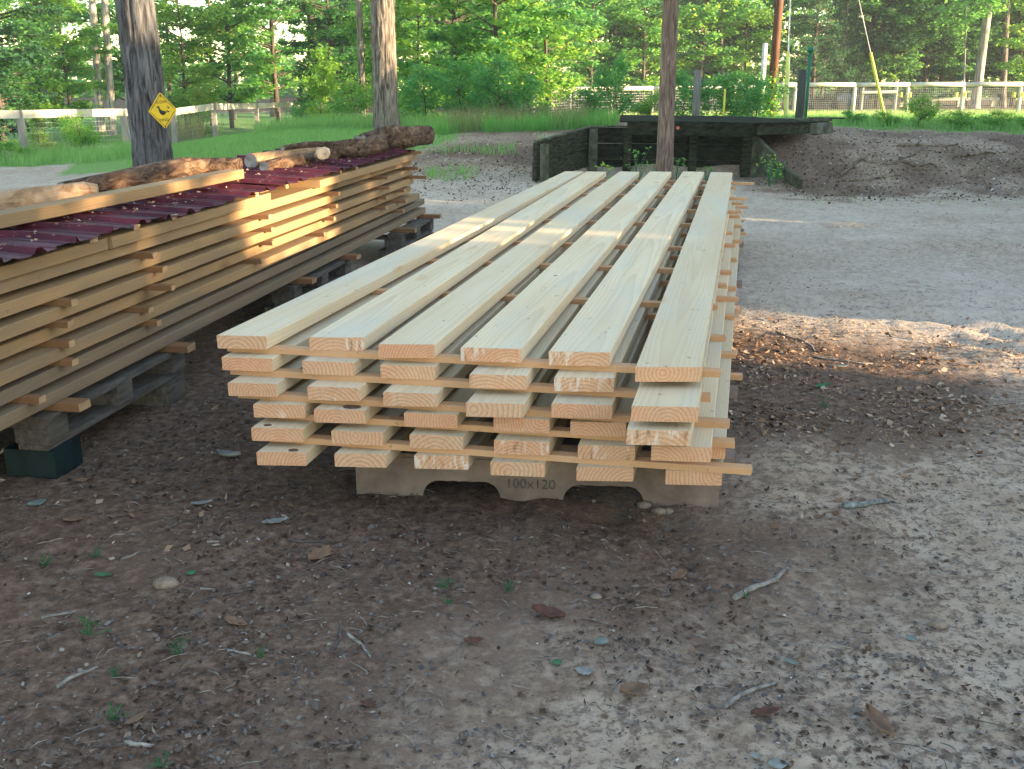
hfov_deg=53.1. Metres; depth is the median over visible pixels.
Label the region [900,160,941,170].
root
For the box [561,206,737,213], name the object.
sticker
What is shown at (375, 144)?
log
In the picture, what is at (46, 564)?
weed
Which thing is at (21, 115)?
fence
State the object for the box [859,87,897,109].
pole barrier
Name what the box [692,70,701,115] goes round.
post
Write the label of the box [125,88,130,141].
tree
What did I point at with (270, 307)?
support block
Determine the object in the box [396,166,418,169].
sticker
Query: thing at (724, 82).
bush
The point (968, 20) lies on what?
tree
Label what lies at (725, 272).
sticker
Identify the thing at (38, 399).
sticker
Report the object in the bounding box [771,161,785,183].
weed
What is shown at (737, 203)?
sticker
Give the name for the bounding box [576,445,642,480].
sawn board
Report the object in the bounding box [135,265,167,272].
sticker
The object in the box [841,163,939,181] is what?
root
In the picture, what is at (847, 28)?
tree
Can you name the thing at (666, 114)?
tree
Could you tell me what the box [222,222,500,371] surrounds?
sawn board
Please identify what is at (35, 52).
tree
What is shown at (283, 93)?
woods
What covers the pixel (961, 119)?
bush
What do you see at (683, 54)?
tree
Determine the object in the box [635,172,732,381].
sawn board
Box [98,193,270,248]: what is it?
drying board
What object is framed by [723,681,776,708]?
stick
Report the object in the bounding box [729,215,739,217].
sticker
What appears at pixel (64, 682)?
stick
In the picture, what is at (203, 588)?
stick
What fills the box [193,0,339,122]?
tree
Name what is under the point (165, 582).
stone
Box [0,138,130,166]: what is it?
verge grass
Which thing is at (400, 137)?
log
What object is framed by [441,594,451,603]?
weed
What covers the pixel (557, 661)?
fallen leaf
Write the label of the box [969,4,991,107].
tree
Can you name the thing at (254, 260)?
sticker
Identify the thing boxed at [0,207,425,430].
drying board
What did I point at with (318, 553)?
fallen leaf
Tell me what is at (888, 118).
bush
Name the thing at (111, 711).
weed
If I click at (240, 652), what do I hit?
stick
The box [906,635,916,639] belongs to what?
fallen leaf
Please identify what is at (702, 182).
sticker
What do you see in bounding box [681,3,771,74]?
tree
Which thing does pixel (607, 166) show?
weed
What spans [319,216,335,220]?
sticker
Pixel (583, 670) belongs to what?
fallen leaf
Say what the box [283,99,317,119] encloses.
bush
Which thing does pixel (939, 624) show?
stone
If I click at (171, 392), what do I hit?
support block
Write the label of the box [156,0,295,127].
tree
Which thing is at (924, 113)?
bush
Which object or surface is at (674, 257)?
sticker
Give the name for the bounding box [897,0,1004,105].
tree
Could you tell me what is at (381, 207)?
sticker
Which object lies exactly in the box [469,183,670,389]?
sawn board
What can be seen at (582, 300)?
sticker
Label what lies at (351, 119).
weedy grass
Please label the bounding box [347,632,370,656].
stick
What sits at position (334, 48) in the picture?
tree
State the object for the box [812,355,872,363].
stick
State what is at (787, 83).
guy wire
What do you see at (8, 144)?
weed
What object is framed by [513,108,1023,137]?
field grass
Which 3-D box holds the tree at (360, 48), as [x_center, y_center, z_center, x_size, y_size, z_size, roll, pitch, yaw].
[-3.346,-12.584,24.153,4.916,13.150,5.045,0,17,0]
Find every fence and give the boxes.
[0,101,344,158]
[531,85,754,116]
[775,82,1023,111]
[898,80,1023,106]
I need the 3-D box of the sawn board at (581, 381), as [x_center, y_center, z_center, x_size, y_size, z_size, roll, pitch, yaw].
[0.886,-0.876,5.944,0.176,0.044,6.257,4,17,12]
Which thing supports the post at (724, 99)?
on the ground at (850, 250)
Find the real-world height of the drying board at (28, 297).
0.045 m
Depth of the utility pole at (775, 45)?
22.80 m
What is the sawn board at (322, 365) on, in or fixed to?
on the sticker
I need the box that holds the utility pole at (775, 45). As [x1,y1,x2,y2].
[755,0,783,116]
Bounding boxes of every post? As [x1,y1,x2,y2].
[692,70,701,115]
[722,89,725,115]
[760,43,767,112]
[795,69,806,117]
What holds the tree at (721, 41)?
on the ground at (850, 250)
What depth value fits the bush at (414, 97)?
21.45 m
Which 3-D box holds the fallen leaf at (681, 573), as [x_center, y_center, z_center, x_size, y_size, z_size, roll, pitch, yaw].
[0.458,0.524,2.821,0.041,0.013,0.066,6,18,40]
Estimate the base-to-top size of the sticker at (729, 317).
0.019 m
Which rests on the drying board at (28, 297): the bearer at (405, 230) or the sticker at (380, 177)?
the sticker at (380, 177)
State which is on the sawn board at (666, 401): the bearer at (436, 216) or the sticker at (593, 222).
the sticker at (593, 222)
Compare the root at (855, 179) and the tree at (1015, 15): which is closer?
the root at (855, 179)
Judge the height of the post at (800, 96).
1.128 m
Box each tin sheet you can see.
[0,213,163,262]
[79,183,283,219]
[180,148,415,184]
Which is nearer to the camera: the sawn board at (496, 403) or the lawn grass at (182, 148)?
the sawn board at (496, 403)
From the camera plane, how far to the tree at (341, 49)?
39.90 m
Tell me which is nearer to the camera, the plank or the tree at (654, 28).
the plank
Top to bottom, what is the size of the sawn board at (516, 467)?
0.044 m
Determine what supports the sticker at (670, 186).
on the sawn board at (666, 401)
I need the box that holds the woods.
[2,0,1000,99]
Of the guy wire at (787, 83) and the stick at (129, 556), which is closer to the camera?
the stick at (129, 556)
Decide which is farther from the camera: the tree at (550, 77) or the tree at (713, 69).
the tree at (713, 69)
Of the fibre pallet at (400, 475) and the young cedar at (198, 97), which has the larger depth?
the young cedar at (198, 97)
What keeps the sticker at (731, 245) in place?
on the sawn board at (699, 449)
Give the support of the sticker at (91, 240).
on the drying board
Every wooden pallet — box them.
[9,352,185,450]
[269,259,350,306]
[374,218,433,250]
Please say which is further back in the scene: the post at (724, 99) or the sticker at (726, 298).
the post at (724, 99)
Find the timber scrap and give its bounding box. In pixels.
[775,117,845,122]
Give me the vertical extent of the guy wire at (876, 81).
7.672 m
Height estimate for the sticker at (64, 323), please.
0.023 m
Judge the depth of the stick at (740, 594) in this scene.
2.78 m
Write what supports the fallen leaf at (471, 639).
on the ground at (850, 250)
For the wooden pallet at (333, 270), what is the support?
on the support block at (270, 307)
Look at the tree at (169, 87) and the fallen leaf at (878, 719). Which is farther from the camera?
the tree at (169, 87)
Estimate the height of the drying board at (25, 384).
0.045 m
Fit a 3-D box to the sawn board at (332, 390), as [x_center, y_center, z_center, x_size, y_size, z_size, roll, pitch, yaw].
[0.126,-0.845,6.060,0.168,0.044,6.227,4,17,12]
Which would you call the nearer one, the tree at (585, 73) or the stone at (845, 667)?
the stone at (845, 667)
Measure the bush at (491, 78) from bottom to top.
1.734 m
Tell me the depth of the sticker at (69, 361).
3.56 m
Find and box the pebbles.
[3,127,1023,764]
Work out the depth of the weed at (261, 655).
2.44 m
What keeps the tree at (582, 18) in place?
on the ground at (850, 250)
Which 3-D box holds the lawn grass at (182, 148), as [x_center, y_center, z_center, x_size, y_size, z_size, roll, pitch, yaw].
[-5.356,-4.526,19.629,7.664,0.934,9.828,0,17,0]
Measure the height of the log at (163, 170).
0.122 m
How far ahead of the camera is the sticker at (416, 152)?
7.95 m
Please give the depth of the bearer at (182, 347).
4.29 m
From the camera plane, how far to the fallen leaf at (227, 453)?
3.69 m
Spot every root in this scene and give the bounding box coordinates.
[837,153,915,177]
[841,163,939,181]
[897,143,958,146]
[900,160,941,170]
[954,151,1006,157]
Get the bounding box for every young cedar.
[25,118,56,152]
[177,83,225,137]
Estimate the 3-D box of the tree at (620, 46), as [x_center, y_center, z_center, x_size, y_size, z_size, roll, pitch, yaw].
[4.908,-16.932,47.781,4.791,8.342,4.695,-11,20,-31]
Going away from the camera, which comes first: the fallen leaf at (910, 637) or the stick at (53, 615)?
the fallen leaf at (910, 637)
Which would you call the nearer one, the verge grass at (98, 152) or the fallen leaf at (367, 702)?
the fallen leaf at (367, 702)
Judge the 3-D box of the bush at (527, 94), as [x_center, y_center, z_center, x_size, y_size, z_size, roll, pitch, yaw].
[0.257,-6.112,22.136,1.373,1.224,1.384,7,18,22]
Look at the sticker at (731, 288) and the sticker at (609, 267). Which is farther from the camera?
the sticker at (731, 288)
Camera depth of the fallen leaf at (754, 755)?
2.08 m
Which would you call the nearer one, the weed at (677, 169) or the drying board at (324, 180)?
the drying board at (324, 180)
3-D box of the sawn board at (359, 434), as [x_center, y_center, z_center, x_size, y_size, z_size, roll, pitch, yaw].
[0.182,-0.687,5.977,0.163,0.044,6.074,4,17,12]
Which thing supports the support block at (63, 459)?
on the ground at (850, 250)
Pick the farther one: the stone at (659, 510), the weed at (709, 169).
the weed at (709, 169)
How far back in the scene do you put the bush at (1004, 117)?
16.33 m
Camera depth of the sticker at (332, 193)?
6.21 m
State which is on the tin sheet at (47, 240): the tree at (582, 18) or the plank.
the plank
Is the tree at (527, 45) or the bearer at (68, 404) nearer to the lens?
the bearer at (68, 404)
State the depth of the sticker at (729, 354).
3.95 m
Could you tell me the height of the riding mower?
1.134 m
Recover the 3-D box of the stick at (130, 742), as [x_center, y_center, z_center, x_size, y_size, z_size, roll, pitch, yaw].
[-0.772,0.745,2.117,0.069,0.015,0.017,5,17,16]
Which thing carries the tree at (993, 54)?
on the ground at (850, 250)
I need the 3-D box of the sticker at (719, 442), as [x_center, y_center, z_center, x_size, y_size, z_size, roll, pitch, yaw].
[-0.067,0.131,3.150,1.473,0.019,0.041,3,17,11]
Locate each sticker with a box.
[8,394,45,404]
[36,338,74,347]
[39,298,77,306]
[41,319,73,327]
[48,357,78,366]
[77,237,97,242]
[116,224,139,230]
[118,251,156,258]
[118,305,153,312]
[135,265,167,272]
[136,319,161,326]
[137,283,174,290]
[150,214,176,219]
[227,345,721,377]
[230,368,710,401]
[234,183,288,188]
[238,258,264,263]
[238,391,729,428]
[241,214,271,219]
[249,227,274,231]
[254,240,274,245]
[273,434,752,474]
[281,412,734,448]
[304,232,325,236]
[314,191,339,195]
[317,204,337,207]
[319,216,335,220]
[329,170,341,173]
[367,175,388,178]
[369,206,387,209]
[370,288,717,309]
[372,186,390,189]
[374,196,387,199]
[384,199,406,202]
[388,209,404,212]
[392,189,405,191]
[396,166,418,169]
[400,175,426,178]
[402,151,422,153]
[425,259,673,273]
[461,239,721,251]
[501,219,690,226]
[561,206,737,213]
[579,193,747,199]
[594,184,735,189]
[599,179,753,184]
[645,312,656,319]
[646,330,725,341]
[659,280,726,288]
[662,294,738,301]
[670,255,722,261]
[720,270,731,274]
[721,351,735,358]
[724,243,734,247]
[725,314,734,319]
[728,286,736,290]
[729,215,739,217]
[730,372,742,379]
[731,202,742,204]
[732,239,741,242]
[735,206,747,208]
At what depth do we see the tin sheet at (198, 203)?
4.67 m
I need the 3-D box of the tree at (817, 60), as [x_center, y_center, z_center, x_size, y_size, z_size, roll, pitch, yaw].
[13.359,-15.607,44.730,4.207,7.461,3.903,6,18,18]
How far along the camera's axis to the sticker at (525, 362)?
3.18 m
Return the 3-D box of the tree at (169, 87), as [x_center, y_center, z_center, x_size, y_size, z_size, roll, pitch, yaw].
[-11.904,-15.193,35.571,4.955,12.150,5.163,0,17,0]
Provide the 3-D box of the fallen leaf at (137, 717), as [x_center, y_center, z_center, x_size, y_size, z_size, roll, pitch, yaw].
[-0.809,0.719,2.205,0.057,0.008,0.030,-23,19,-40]
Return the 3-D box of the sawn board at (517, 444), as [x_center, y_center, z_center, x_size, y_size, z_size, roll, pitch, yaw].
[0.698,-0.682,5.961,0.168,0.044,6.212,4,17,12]
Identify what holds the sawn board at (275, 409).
on the sawn board at (280, 429)
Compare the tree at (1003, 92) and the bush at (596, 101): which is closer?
the bush at (596, 101)
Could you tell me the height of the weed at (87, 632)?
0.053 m
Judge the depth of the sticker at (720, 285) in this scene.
4.65 m
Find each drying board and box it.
[0,161,411,293]
[0,170,412,318]
[0,179,413,341]
[0,186,410,359]
[0,193,419,386]
[0,198,423,405]
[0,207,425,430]
[0,238,107,280]
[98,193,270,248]
[289,154,416,187]
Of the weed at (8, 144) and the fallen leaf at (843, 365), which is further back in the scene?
the weed at (8, 144)
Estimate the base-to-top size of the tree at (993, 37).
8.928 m
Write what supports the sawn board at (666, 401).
on the sticker
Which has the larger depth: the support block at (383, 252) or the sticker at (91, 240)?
the support block at (383, 252)
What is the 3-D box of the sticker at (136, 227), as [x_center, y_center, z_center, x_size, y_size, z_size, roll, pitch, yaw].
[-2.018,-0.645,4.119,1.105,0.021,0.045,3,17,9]
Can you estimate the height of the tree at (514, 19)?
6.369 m
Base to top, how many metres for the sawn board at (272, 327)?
0.044 m
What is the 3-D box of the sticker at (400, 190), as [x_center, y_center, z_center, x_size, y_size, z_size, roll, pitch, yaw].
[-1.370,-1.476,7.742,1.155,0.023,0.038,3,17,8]
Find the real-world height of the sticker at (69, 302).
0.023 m
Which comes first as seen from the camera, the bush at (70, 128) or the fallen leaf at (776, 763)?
the fallen leaf at (776, 763)
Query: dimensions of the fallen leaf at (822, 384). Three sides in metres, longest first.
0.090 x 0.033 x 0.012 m
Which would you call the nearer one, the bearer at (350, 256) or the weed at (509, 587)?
the weed at (509, 587)
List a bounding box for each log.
[0,181,98,209]
[57,157,242,191]
[244,146,319,166]
[259,148,340,170]
[281,141,328,149]
[314,134,388,159]
[354,125,434,148]
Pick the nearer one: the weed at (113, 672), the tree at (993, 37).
the weed at (113, 672)
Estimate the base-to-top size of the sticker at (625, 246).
0.019 m
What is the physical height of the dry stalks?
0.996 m
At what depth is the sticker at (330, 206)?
6.18 m
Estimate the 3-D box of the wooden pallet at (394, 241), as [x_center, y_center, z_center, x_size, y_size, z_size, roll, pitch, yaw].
[-1.249,-1.213,8.096,1.060,0.122,1.000,3,17,9]
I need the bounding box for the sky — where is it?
[0,0,998,89]
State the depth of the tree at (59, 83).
28.46 m
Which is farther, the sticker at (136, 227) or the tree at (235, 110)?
the tree at (235, 110)
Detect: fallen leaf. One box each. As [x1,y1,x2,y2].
[26,499,45,505]
[61,516,82,520]
[94,572,110,575]
[123,711,147,724]
[187,570,196,574]
[190,499,212,504]
[217,449,240,456]
[224,615,246,625]
[262,517,287,523]
[307,545,331,559]
[361,699,375,705]
[444,721,451,726]
[464,636,482,642]
[532,604,565,616]
[552,659,561,664]
[575,666,593,674]
[594,637,607,643]
[620,681,645,694]
[670,568,685,579]
[750,706,778,715]
[750,752,760,758]
[767,758,787,768]
[785,658,799,664]
[814,382,830,387]
[836,363,847,366]
[865,703,893,737]
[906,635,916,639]
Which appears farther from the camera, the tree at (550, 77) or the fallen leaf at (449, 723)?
the tree at (550, 77)
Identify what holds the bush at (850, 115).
on the ground at (850, 250)
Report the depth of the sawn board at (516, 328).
4.00 m
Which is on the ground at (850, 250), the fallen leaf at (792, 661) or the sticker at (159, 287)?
the fallen leaf at (792, 661)
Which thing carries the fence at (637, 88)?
on the ground at (850, 250)
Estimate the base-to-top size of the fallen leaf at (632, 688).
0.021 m
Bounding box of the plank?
[0,169,243,228]
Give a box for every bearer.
[43,397,90,411]
[156,342,195,352]
[288,277,316,283]
[337,253,360,259]
[389,227,416,232]
[416,214,441,218]
[485,433,735,462]
[729,385,737,398]
[734,305,740,313]
[736,280,741,287]
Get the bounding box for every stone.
[153,576,178,588]
[590,593,601,599]
[637,500,651,508]
[651,507,665,514]
[664,507,673,513]
[806,714,819,721]
[840,664,852,670]
[927,619,947,629]
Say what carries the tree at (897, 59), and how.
on the ground at (850, 250)
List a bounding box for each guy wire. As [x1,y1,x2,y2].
[785,0,790,115]
[858,0,884,111]
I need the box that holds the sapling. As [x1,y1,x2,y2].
[297,43,345,119]
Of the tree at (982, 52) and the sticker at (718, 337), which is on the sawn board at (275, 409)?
the sticker at (718, 337)
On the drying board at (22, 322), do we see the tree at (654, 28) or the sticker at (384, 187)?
the sticker at (384, 187)
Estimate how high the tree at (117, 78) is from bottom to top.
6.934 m
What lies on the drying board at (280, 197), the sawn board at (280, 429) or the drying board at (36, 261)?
the drying board at (36, 261)
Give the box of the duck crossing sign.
[149,93,176,128]
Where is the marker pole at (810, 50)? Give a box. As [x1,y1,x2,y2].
[804,47,813,117]
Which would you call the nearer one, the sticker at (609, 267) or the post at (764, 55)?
the sticker at (609, 267)
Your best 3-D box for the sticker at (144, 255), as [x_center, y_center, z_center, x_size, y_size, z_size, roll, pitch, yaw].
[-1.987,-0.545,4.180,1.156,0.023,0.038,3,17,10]
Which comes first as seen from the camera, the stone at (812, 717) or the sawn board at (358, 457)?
the stone at (812, 717)
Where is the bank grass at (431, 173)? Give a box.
[407,131,1021,205]
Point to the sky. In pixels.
(200, 2)
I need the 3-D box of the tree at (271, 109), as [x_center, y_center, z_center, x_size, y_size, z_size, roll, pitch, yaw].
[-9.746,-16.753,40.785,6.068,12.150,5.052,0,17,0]
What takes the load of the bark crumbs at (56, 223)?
on the tin sheet at (284, 177)
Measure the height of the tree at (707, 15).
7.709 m
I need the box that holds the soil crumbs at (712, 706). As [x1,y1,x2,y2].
[0,186,1023,768]
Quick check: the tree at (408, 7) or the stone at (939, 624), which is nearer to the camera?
the stone at (939, 624)
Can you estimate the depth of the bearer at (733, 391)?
3.91 m
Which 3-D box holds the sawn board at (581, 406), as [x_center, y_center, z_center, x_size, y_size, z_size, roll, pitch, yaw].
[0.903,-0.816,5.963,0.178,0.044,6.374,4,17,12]
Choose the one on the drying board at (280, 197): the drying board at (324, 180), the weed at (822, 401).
the drying board at (324, 180)
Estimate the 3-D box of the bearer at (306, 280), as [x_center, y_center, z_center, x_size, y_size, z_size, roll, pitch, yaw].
[-1.675,-0.609,5.819,1.165,0.028,0.070,3,17,9]
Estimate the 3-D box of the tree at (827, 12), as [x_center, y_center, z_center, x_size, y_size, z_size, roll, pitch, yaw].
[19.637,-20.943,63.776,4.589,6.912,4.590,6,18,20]
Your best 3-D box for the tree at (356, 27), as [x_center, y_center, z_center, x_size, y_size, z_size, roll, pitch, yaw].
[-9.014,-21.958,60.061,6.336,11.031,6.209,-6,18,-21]
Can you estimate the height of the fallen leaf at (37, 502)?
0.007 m
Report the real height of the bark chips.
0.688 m
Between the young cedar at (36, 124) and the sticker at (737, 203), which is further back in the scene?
the young cedar at (36, 124)
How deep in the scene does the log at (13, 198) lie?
4.08 m
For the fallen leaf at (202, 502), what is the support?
on the ground at (850, 250)
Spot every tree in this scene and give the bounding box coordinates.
[0,0,75,141]
[0,0,99,138]
[1,0,120,118]
[3,1,78,95]
[60,0,184,100]
[60,51,79,128]
[88,0,105,131]
[101,0,117,134]
[113,0,245,124]
[115,0,173,166]
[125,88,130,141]
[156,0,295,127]
[165,2,171,100]
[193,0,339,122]
[208,0,212,125]
[233,60,236,119]
[269,20,274,116]
[273,0,371,118]
[299,1,356,89]
[302,0,414,111]
[307,0,315,115]
[315,0,372,94]
[322,0,444,111]
[337,0,432,82]
[339,0,343,87]
[356,0,365,116]
[356,0,472,114]
[370,0,400,128]
[395,0,530,117]
[397,0,542,107]
[421,0,590,106]
[470,0,612,112]
[485,0,612,112]
[511,0,556,104]
[536,0,659,107]
[570,0,660,106]
[576,0,658,108]
[587,0,712,104]
[643,0,771,106]
[645,0,698,80]
[645,28,697,76]
[655,0,678,188]
[676,1,754,103]
[677,0,756,106]
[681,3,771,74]
[704,0,792,101]
[719,0,723,100]
[723,0,822,105]
[767,0,861,109]
[792,2,863,96]
[809,0,874,106]
[818,13,886,81]
[819,0,935,97]
[826,0,948,107]
[861,1,933,103]
[875,0,978,106]
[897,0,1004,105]
[904,5,1020,81]
[906,0,1008,108]
[915,1,1001,105]
[968,0,1023,106]
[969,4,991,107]
[971,3,1023,105]
[988,0,1023,96]
[999,3,1009,107]
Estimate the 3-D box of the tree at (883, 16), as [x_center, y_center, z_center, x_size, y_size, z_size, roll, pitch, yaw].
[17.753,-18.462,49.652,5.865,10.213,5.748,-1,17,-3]
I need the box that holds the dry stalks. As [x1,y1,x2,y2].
[169,112,208,142]
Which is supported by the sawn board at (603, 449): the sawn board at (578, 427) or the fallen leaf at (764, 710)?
the sawn board at (578, 427)
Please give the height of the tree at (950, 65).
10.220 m
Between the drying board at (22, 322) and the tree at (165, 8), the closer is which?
the drying board at (22, 322)
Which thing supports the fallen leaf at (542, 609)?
on the ground at (850, 250)
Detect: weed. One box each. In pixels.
[0,135,40,158]
[38,553,51,566]
[78,615,112,634]
[90,545,103,557]
[103,702,130,719]
[107,665,119,676]
[148,751,175,768]
[166,637,189,654]
[255,646,264,657]
[434,575,454,588]
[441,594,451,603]
[503,580,514,591]
[595,161,612,178]
[620,146,651,183]
[673,158,685,180]
[701,166,713,180]
[756,154,781,185]
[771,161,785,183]
[818,396,830,407]
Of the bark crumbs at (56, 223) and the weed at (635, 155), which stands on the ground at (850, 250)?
the weed at (635, 155)
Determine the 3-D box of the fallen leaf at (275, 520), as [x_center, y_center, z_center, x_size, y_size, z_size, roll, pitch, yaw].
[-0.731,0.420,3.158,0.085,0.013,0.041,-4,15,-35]
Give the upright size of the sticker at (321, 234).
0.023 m
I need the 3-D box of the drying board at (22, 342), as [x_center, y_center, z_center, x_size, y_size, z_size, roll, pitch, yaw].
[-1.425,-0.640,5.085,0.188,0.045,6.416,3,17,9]
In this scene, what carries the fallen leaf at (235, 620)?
on the ground at (850, 250)
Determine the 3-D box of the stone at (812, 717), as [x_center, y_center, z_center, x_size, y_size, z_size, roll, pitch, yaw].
[0.649,0.720,2.211,0.027,0.014,0.024,-8,18,-25]
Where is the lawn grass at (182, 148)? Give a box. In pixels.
[126,121,410,167]
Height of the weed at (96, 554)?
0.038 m
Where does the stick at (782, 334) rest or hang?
on the ground at (850, 250)
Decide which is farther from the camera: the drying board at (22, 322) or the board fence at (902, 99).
the board fence at (902, 99)
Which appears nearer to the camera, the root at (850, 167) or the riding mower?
the root at (850, 167)
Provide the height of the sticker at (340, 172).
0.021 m
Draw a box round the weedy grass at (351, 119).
[249,110,455,132]
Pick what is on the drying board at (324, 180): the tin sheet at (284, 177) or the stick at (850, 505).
the tin sheet at (284, 177)
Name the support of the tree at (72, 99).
on the ground at (850, 250)
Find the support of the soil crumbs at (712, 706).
on the ground at (850, 250)
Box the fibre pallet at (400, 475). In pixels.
[356,451,719,507]
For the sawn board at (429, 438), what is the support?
on the sawn board at (425, 460)
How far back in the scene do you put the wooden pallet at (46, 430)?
3.88 m
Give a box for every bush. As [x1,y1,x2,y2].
[54,108,106,150]
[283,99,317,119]
[317,71,372,117]
[397,61,464,120]
[416,51,499,122]
[464,50,526,123]
[495,72,554,118]
[555,83,615,117]
[587,50,639,121]
[627,86,658,114]
[654,68,723,115]
[681,68,764,116]
[723,72,795,117]
[835,109,868,124]
[867,110,906,125]
[899,90,946,124]
[936,107,989,126]
[976,108,1019,127]
[1015,114,1023,127]
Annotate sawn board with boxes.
[217,171,583,349]
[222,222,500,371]
[228,355,309,396]
[251,418,324,441]
[253,379,321,417]
[256,423,339,465]
[302,182,603,375]
[307,359,385,401]
[309,171,605,350]
[314,383,391,423]
[331,407,407,445]
[334,427,415,467]
[378,171,638,357]
[380,182,633,379]
[383,187,632,406]
[404,365,477,427]
[409,417,487,449]
[414,417,493,469]
[461,171,670,362]
[466,198,662,417]
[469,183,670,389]
[490,419,571,476]
[494,369,559,433]
[494,418,567,455]
[549,171,703,366]
[551,189,703,418]
[554,180,702,391]
[570,264,675,436]
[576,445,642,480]
[578,438,638,459]
[626,189,733,445]
[631,179,732,422]
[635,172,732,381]
[651,195,735,461]
[665,459,722,485]
[711,205,741,458]
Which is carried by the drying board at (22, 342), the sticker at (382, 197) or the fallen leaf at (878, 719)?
the sticker at (382, 197)
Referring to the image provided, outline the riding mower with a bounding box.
[831,87,870,109]
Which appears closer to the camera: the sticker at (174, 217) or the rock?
the sticker at (174, 217)
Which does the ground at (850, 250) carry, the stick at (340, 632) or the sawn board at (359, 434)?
the stick at (340, 632)
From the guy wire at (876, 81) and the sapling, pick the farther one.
the sapling
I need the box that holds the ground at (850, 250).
[0,90,1023,768]
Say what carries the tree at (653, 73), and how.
on the ground at (850, 250)
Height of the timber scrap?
0.200 m
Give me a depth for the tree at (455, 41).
26.03 m
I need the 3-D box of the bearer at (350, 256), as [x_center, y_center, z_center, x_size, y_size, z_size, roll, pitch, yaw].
[-1.543,-0.836,6.575,1.165,0.028,0.070,3,17,9]
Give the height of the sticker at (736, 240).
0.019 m
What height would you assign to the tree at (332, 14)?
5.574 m
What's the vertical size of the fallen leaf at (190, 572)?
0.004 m
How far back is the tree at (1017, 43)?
45.30 m
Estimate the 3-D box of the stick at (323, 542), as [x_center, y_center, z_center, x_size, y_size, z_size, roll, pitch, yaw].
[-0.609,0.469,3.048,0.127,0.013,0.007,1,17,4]
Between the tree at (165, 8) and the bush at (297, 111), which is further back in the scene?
the tree at (165, 8)
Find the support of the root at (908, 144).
on the ground at (850, 250)
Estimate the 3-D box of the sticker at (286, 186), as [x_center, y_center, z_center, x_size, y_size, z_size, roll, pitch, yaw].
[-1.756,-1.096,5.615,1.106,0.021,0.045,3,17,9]
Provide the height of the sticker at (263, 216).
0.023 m
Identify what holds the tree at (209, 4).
on the ground at (850, 250)
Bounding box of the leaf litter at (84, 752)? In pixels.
[0,128,1023,768]
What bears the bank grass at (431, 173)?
on the ground at (850, 250)
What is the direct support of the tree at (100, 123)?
on the ground at (850, 250)
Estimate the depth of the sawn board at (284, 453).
3.16 m
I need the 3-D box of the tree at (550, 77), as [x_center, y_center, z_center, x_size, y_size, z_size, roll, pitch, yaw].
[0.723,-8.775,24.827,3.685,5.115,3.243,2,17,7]
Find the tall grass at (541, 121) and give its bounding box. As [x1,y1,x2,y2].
[428,98,621,134]
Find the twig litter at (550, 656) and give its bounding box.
[0,186,1023,768]
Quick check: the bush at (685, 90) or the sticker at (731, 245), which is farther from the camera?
the bush at (685, 90)
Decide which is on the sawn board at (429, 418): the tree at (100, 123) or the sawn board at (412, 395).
the sawn board at (412, 395)
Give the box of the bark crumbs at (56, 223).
[0,147,403,248]
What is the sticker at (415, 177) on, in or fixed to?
on the drying board
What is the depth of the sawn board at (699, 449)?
3.20 m
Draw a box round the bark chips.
[0,129,1023,568]
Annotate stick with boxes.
[41,610,77,618]
[55,666,98,688]
[121,551,141,560]
[124,739,153,747]
[200,587,215,589]
[204,588,255,599]
[227,649,251,655]
[287,539,328,544]
[334,623,342,650]
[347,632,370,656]
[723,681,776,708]
[732,566,788,599]
[775,331,815,351]
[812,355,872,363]
[841,498,890,508]
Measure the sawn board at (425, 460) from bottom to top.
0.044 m
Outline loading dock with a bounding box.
[532,115,817,188]
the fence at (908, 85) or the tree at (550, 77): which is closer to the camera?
the tree at (550, 77)
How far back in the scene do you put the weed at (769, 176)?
12.78 m
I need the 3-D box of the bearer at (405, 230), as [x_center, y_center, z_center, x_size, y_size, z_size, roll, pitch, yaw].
[-1.286,-1.173,7.691,1.165,0.028,0.070,3,17,9]
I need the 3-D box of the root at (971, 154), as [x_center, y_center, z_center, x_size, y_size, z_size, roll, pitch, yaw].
[6.453,-3.172,14.105,0.970,0.078,0.052,-7,18,-23]
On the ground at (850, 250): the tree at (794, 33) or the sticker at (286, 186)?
the tree at (794, 33)
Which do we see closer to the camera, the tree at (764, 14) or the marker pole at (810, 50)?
the marker pole at (810, 50)
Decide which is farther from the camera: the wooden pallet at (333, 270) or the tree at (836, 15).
the tree at (836, 15)
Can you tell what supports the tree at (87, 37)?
on the ground at (850, 250)
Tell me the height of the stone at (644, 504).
0.026 m
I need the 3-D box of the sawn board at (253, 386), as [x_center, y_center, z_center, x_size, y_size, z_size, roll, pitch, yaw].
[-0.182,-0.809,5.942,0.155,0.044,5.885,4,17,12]
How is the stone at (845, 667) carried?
on the ground at (850, 250)
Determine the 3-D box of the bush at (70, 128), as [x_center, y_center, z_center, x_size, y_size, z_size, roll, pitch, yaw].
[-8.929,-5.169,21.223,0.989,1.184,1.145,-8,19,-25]
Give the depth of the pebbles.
12.91 m
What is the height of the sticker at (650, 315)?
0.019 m
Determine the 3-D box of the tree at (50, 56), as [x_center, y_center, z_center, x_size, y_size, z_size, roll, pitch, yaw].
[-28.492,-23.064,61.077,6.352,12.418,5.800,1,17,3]
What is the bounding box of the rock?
[799,122,832,133]
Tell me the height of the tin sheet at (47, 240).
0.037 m
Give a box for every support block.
[3,436,82,478]
[130,373,185,405]
[265,303,275,311]
[378,247,394,258]
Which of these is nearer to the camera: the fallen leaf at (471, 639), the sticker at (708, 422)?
the fallen leaf at (471, 639)
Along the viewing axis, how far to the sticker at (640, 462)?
3.07 m
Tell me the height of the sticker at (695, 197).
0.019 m

